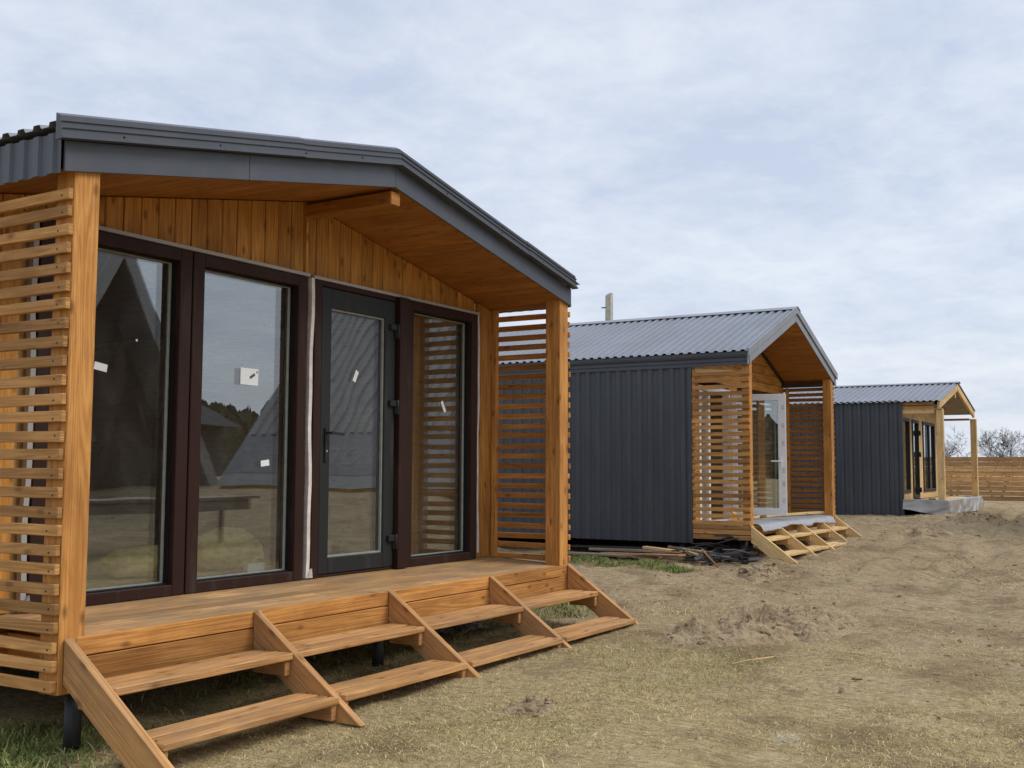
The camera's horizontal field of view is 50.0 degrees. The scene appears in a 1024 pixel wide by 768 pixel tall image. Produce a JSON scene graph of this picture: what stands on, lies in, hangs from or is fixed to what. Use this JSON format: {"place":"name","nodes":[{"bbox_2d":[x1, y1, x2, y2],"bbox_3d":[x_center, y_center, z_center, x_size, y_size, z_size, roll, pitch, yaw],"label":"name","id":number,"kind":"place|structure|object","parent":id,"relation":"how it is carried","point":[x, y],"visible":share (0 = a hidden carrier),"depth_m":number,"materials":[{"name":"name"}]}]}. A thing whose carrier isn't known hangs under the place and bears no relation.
{"place":"outdoors","nodes":[
{"label":"outdoors","id":0,"kind":"place"},
{"bbox_2d":[91,545,198,577],"bbox_3d":[-2.575,1.240,7.720,0.478,0.218,0.806,-2,-5,31],"label":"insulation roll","id":1,"kind":"object","parent":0,"point":[139,561],"visible":0.56,"depth_m":7.44,"materials":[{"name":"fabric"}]},
{"bbox_2d":[197,527,263,569],"bbox_3d":[-2.168,1.239,8.270,0.464,0.325,0.671,-2,-5,31],"label":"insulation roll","id":2,"kind":"object","parent":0,"point":[228,548],"visible":0.88,"depth_m":8.11,"materials":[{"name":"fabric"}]},
{"bbox_2d":[243,562,264,572],"bbox_3d":[-1.866,1.331,7.938,0.050,0.070,0.170,-2,-5,31],"label":"sticker","id":3,"kind":"object","parent":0,"point":[253,567],"visible":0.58,"depth_m":7.91,"materials":[{"name":"white paper"}]},
{"bbox_2d":[0,550,704,767],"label":"green grass","id":4,"kind":"structure","parent":0,"point":[6,755],"depth_m":5.29,"materials":[{"name":"green plant"}]},
{"bbox_2d":[0,476,1023,767],"bbox_3d":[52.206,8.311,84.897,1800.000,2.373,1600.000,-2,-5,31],"label":"ground","id":5,"kind":"structure","parent":0,"point":[998,604],"depth_m":6.28,"materials":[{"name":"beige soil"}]},
{"bbox_2d":[0,112,638,767],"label":"timber cabin","id":6,"kind":"object","parent":5,"relation":"on","point":[284,350],"visible":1,"depth_m":7.18,"materials":[{"name":"brown wood"}]},
{"bbox_2d":[21,220,192,612],"bbox_3d":[-2.200,0.182,5.996,0.132,1.997,1.003,-2,-5,31],"label":"window","id":7,"kind":"structure","parent":6,"relation":"in","point":[179,262],"depth_m":6.30,"materials":[{"name":"brown wood"}]},
{"bbox_2d":[183,252,307,593],"bbox_3d":[-1.675,0.252,6.852,0.132,1.997,0.989,-2,-5,31],"label":"window","id":8,"kind":"structure","parent":6,"relation":"in","point":[296,286],"depth_m":7.07,"materials":[{"name":"brown wood"}]},
{"bbox_2d":[317,287,399,574],"bbox_3d":[-1.086,0.332,7.729,0.176,1.935,0.828,-2,-5,31],"label":"door","id":9,"kind":"structure","parent":6,"relation":"in","point":[385,406],"depth_m":7.92,"materials":[{"name":"grey metal"}]},
{"bbox_2d":[407,300,477,566],"bbox_3d":[-0.593,0.395,8.613,0.132,1.997,0.966,-2,-5,31],"label":"window","id":10,"kind":"structure","parent":6,"relation":"in","point":[468,322],"depth_m":8.91,"materials":[{"name":"brown wood"}]},
{"bbox_2d":[434,622,489,634],"bbox_3d":[-0.402,1.845,8.332,0.280,0.076,0.454,-2,-5,31],"label":"plastic scrap","id":11,"kind":"object","parent":5,"relation":"on","point":[466,627],"visible":0.71,"depth_m":8.25,"materials":[{"name":"black plastic"}]},
{"bbox_2d":[502,695,556,716],"bbox_3d":[0.089,1.706,5.689,0.360,0.152,0.520,-1,-5,20],"label":"soil heap","id":12,"kind":"object","parent":5,"relation":"on","point":[529,706],"visible":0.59,"depth_m":5.67,"materials":[{"name":"beige soil"}]},
{"bbox_2d":[148,553,1021,767],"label":"grass tufts","id":13,"kind":"object","parent":5,"relation":"on","point":[641,620],"visible":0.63,"depth_m":8.74,"materials":[{"name":"green plant"}]},
{"bbox_2d":[602,293,612,320],"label":"utility pole","id":14,"kind":"object","parent":5,"relation":"on","point":[608,307],"visible":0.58,"depth_m":50.37,"materials":[{"name":"concrete"}]},
{"bbox_2d":[568,551,662,558],"bbox_3d":[1.159,2.107,13.557,1.508,0.041,0.160,-3,-6,37],"label":"board scrap","id":15,"kind":"object","parent":5,"relation":"on","point":[601,554],"visible":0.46,"depth_m":13.45,"materials":[{"name":"brown wood"}]},
{"bbox_2d":[601,552,669,556],"bbox_3d":[1.492,2.077,13.384,0.140,0.063,1.164,3,-5,-33],"label":"board scrap","id":16,"kind":"object","parent":15,"relation":"on","point":[639,555],"visible":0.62,"depth_m":13.56,"materials":[{"name":"brown wood"}]},
{"bbox_2d":[589,548,678,553],"bbox_3d":[1.559,2.069,13.638,0.100,0.072,1.553,5,-6,-43],"label":"board scrap","id":17,"kind":"object","parent":16,"relation":"on","point":[630,550],"visible":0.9,"depth_m":13.65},
{"bbox_2d":[568,544,641,548],"bbox_3d":[1.207,2.095,14.117,1.638,0.067,0.120,-4,-6,44],"label":"board scrap","id":18,"kind":"object","parent":17,"relation":"on","point":[600,546],"visible":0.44,"depth_m":14.05,"materials":[{"name":"brown wood"}]},
{"bbox_2d":[642,546,702,555],"bbox_3d":[1.928,2.011,13.239,0.090,0.063,0.902,4,-6,-39],"label":"board scrap","id":19,"kind":"object","parent":17,"relation":"on","point":[667,550],"visible":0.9,"depth_m":13.23,"materials":[{"name":"brown wood"}]},
{"bbox_2d":[618,553,685,556],"bbox_3d":[1.657,2.033,13.081,0.120,0.063,1.013,4,-6,-38],"label":"board scrap","id":20,"kind":"object","parent":15,"relation":"on","point":[651,554],"visible":1,"depth_m":13.00,"materials":[{"name":"brown wood"}]},
{"bbox_2d":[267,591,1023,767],"bbox_3d":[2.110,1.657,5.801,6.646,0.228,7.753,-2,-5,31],"label":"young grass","id":21,"kind":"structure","parent":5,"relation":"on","point":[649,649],"depth_m":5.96,"materials":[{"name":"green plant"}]},
{"bbox_2d":[498,306,863,563],"bbox_3d":[1.323,0.803,16.591,7.314,3.535,4.020,-2,-5,31],"label":"metal clad cabin","id":22,"kind":"object","parent":5,"relation":"on","point":[679,430],"visible":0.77,"depth_m":14.47,"materials":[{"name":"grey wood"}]},
{"bbox_2d":[737,400,778,515],"bbox_3d":[3.577,1.048,15.987,0.110,1.751,1.820,-2,-5,31],"label":"window","id":23,"kind":"structure","parent":22,"relation":"in","point":[774,403],"depth_m":16.68,"materials":[{"name":"white plastic"}]},
{"bbox_2d":[731,394,786,514],"bbox_3d":[3.326,0.948,14.778,0.716,1.620,0.176,-1,-5,16],"label":"door","id":24,"kind":"structure","parent":22,"relation":"in","point":[782,453],"depth_m":14.68,"materials":[{"name":"white plastic"}]},
{"bbox_2d":[760,511,823,516],"bbox_3d":[4.085,1.886,15.925,0.100,0.045,1.640,-4,-6,44],"label":"plank","id":25,"kind":"object","parent":22,"relation":"on","point":[805,513],"visible":0.96,"depth_m":15.93,"materials":[{"name":"brown wood"}]},
{"bbox_2d":[754,515,835,531],"bbox_3d":[3.678,1.888,14.921,0.592,0.117,3.230,-2,-5,31],"label":"plastic sheet","id":26,"kind":"object","parent":22,"relation":"on","point":[772,523],"visible":0.88,"depth_m":14.83,"materials":[{"name":"white plastic"}]},
{"bbox_2d":[393,510,1023,719],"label":"soil clods","id":27,"kind":"object","parent":5,"relation":"on","point":[843,690],"visible":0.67,"depth_m":9.79,"materials":[{"name":"brown soil"}]},
{"bbox_2d":[701,549,718,567],"bbox_3d":[2.260,1.990,12.537,0.022,0.195,0.301,3,-5,-27],"label":"rusty rod","id":28,"kind":"object","parent":5,"relation":"on","point":[714,563],"visible":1,"depth_m":12.52,"materials":[{"name":"brown metal"}]},
{"bbox_2d":[707,549,743,562],"bbox_3d":[2.521,2.027,12.934,0.537,0.142,0.050,3,-5,-27],"label":"offcut strip","id":29,"kind":"object","parent":5,"relation":"on","point":[734,552],"visible":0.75,"depth_m":12.96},
{"bbox_2d":[731,556,746,563],"bbox_3d":[2.639,2.048,12.768,0.047,0.121,0.279,-4,-6,44],"label":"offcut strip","id":30,"kind":"object","parent":5,"relation":"on","point":[740,558],"visible":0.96,"depth_m":12.79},
{"bbox_2d":[706,551,743,555],"bbox_3d":[2.461,1.960,12.705,0.445,0.054,0.052,1,-5,-8],"label":"offcut strip","id":31,"kind":"object","parent":30,"relation":"on","point":[725,554],"visible":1,"depth_m":12.70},
{"bbox_2d":[723,557,760,562],"bbox_3d":[2.691,2.056,12.829,0.459,0.055,0.054,1,-5,-13],"label":"offcut strip","id":32,"kind":"object","parent":5,"relation":"on","point":[749,559],"visible":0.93,"depth_m":12.82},
{"bbox_2d":[732,656,773,663],"bbox_3d":[1.508,1.734,6.893,0.447,0.013,0.022,4,-6,-43],"label":"wooden stick","id":33,"kind":"object","parent":5,"relation":"on","point":[753,659],"visible":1,"depth_m":6.91,"materials":[{"name":"brown wood"}]},
{"bbox_2d":[658,604,859,649],"bbox_3d":[1.929,1.812,8.138,2.400,0.277,1.040,3,-5,-34],"label":"soil heap","id":34,"kind":"object","parent":5,"relation":"on","point":[765,624],"visible":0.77,"depth_m":7.78,"materials":[{"name":"beige sand"}]},
{"bbox_2d":[738,562,782,582],"bbox_3d":[2.735,2.077,11.974,0.600,0.271,1.240,-1,-5,14],"label":"soil heap","id":35,"kind":"object","parent":5,"relation":"on","point":[760,572],"visible":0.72,"depth_m":11.76,"materials":[{"name":"beige sand"}]},
{"bbox_2d":[560,523,1023,644],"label":"loose straw","id":36,"kind":"object","parent":5,"relation":"on","point":[849,553],"visible":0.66,"depth_m":10.60,"materials":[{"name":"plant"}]},
{"bbox_2d":[783,381,978,515],"bbox_3d":[6.531,1.444,23.692,5.956,2.781,4.070,-2,-5,31],"label":"unfinished cabin","id":37,"kind":"object","parent":5,"relation":"on","point":[889,449],"visible":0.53,"depth_m":21.38,"materials":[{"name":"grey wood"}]},
{"bbox_2d":[903,418,910,492],"bbox_3d":[7.582,1.379,21.188,0.080,1.442,0.662,-2,-5,31],"label":"window","id":38,"kind":"structure","parent":37,"relation":"in","point":[906,422],"depth_m":21.34,"materials":[{"name":"black glass"}]},
{"bbox_2d":[911,419,921,497],"bbox_3d":[8.061,1.495,21.929,0.117,1.552,0.598,-2,-5,31],"label":"door","id":39,"kind":"structure","parent":37,"relation":"in","point":[916,455],"depth_m":22.05,"materials":[{"name":"black glass"}]},
{"bbox_2d":[922,421,935,491],"bbox_3d":[8.744,1.533,23.079,0.082,1.442,1.252,-2,-5,31],"label":"window","id":40,"kind":"structure","parent":37,"relation":"in","point":[928,429],"depth_m":23.05,"materials":[{"name":"black glass"}]},
{"bbox_2d":[903,496,983,514],"bbox_3d":[8.849,2.445,22.250,0.906,0.292,4.316,-2,-5,31],"label":"plastic sheet","id":41,"kind":"object","parent":37,"relation":"on","point":[956,505],"visible":0.98,"depth_m":20.63,"materials":[{"name":"white plastic"}]},
{"bbox_2d":[898,525,955,538],"bbox_3d":[6.285,2.276,16.659,0.900,0.288,1.800,-1,-5,14],"label":"soil heap","id":42,"kind":"object","parent":5,"relation":"on","point":[919,530],"visible":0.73,"depth_m":16.30,"materials":[{"name":"beige sand"}]},
{"bbox_2d":[945,426,970,495],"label":"bare tree","id":43,"kind":"object","parent":5,"relation":"on","point":[953,450],"visible":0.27,"depth_m":42.48,"materials":[{"name":"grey plant"}]},
{"bbox_2d":[925,510,1023,525],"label":"soil heap","id":44,"kind":"object","parent":5,"relation":"on","point":[968,517],"visible":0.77,"depth_m":18.39,"materials":[{"name":"brown soil"}]},
{"bbox_2d":[945,457,1023,500],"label":"board fence","id":45,"kind":"object","parent":5,"relation":"on","point":[958,478],"visible":0.05,"depth_m":33.23,"materials":[{"name":"brown wood"}]},
{"bbox_2d":[977,427,1023,491],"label":"bare tree","id":46,"kind":"object","parent":5,"relation":"on","point":[1003,437],"visible":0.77,"depth_m":40.06,"materials":[{"name":"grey plant"}]},
{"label":"offcut strip","id":47,"kind":"object","parent":5,"relation":"on","visible":0},
{"bbox_2d":[683,558,719,560],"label":"offcut strip","id":48,"kind":"object","parent":47,"relation":"on","point":[700,560],"visible":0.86,"depth_m":12.81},
{"bbox_2d":[693,553,730,559],"bbox_3d":[2.334,2.011,12.797,0.455,0.079,0.056,2,-5,-17],"label":"offcut strip","id":49,"kind":"object","parent":47,"relation":"on","point":[701,557],"visible":0.75,"depth_m":12.77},
{"bbox_2d":[667,546,710,552],"bbox_3d":[2.125,1.989,13.179,0.080,0.021,0.960,2,-5,-20],"label":"board scrap","id":50,"kind":"object","parent":49,"relation":"on","point":[695,550],"visible":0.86,"depth_m":13.09,"materials":[{"name":"wood"}]},
{"bbox_2d":[0,0,1023,466],"label":"sky","id":51,"kind":"structure","parent":0,"point":[857,166],"materials":[{"name":"white"}]},
{"bbox_2d":[713,534,742,542],"bbox_3d":[2.636,1.880,13.360,0.362,0.104,0.052,1,-5,-7],"label":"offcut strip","id":52,"kind":"object","parent":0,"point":[721,535],"visible":0.93,"depth_m":13.35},
{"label":"offcut strip","id":53,"kind":"object","parent":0,"visible":0},
{"bbox_2d":[691,542,729,546],"bbox_3d":[2.392,1.938,13.228,0.500,0.057,0.025,1,-5,-15],"label":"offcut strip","id":54,"kind":"object","parent":53,"relation":"on","point":[709,542],"visible":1,"depth_m":13.22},
{"bbox_2d":[695,537,738,545],"bbox_3d":[2.484,1.906,13.275,0.525,0.120,0.053,0,-5,10],"label":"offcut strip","id":55,"kind":"object","parent":54,"relation":"on","point":[717,543],"visible":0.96,"depth_m":13.27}
]}

